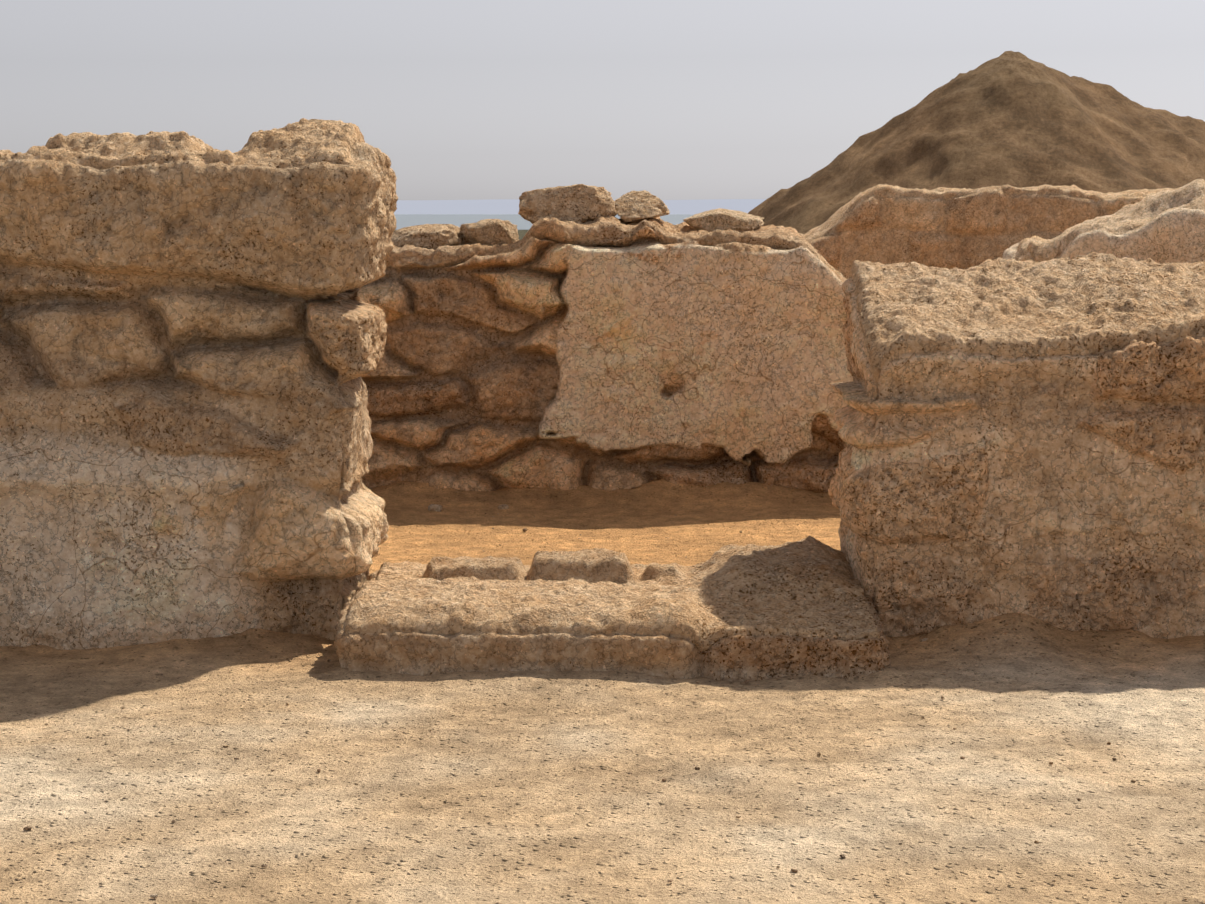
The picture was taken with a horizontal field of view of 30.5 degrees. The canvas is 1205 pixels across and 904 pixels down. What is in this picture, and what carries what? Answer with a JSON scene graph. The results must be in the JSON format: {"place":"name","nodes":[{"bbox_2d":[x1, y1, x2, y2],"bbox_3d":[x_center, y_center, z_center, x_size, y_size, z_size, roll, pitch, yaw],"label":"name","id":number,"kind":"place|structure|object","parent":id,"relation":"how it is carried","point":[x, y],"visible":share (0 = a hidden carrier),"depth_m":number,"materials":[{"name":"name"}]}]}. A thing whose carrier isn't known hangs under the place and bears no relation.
{"place":"outdoors","nodes":[
{"label":"outdoors","id":0,"kind":"place"},
{"bbox_2d":[394,214,694,229],"bbox_3d":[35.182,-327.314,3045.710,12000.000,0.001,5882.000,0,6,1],"label":"sea water","id":1,"kind":"structure","parent":0,"point":[458,220],"depth_m":422.15,"materials":[{"name":"grey liquid"}]},
{"bbox_2d":[394,199,765,213],"bbox_3d":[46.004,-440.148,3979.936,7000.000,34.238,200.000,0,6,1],"label":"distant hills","id":2,"kind":"structure","parent":0,"point":[499,206],"depth_m":4004.85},
{"bbox_2d":[0,230,1204,903],"bbox_3d":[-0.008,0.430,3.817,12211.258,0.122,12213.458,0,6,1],"label":"ground","id":3,"kind":"structure","parent":0,"point":[508,788],"depth_m":3.56,"materials":[{"name":"beige sand"}]},
{"bbox_2d":[0,118,397,649],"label":"wall","id":4,"kind":"structure","parent":3,"relation":"on","point":[193,331],"depth_m":4.48,"materials":[{"name":"stone"}]},
{"bbox_2d":[357,214,852,492],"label":"back wall","id":5,"kind":"structure","parent":3,"relation":"on","point":[610,352],"depth_m":6.79,"materials":[{"name":"stone"}]},
{"bbox_2d":[309,119,764,249],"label":"stones","id":6,"kind":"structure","parent":5,"relation":"on","point":[582,203],"depth_m":6.90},
{"bbox_2d":[334,536,890,681],"bbox_3d":[0.025,0.324,4.613,1.096,0.212,0.824,0,6,1],"label":"stone threshold","id":7,"kind":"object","parent":3,"relation":"on","point":[755,612],"depth_m":4.26,"materials":[{"name":"stone"}]},
{"bbox_2d":[23,512,1204,899],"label":"pebbles","id":8,"kind":"object","parent":3,"relation":"on","point":[629,772],"visible":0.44,"depth_m":3.51,"materials":[{"name":"stone"}]},
{"bbox_2d":[428,504,927,641],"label":"pebbles","id":9,"kind":"object","parent":3,"relation":"on","point":[434,507],"visible":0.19,"depth_m":6.58,"materials":[{"name":"stone"}]},
{"bbox_2d":[748,51,1204,233],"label":"hill","id":10,"kind":"structure","parent":3,"relation":"on","point":[1016,119],"depth_m":23.42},
{"bbox_2d":[798,184,1180,278],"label":"wall","id":11,"kind":"structure","parent":3,"relation":"on","point":[947,228],"depth_m":10.69,"materials":[{"name":"stone"}]},
{"bbox_2d":[828,252,1204,638],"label":"wall","id":12,"kind":"structure","parent":3,"relation":"on","point":[1027,437],"depth_m":4.48,"materials":[{"name":"stone"}]},
{"bbox_2d":[1002,179,1204,263],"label":"wall","id":13,"kind":"structure","parent":3,"relation":"on","point":[1163,226],"depth_m":7.97,"materials":[{"name":"stone"}]},
{"bbox_2d":[0,0,1204,199],"label":"sky","id":14,"kind":"structure","parent":0,"point":[464,99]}
]}

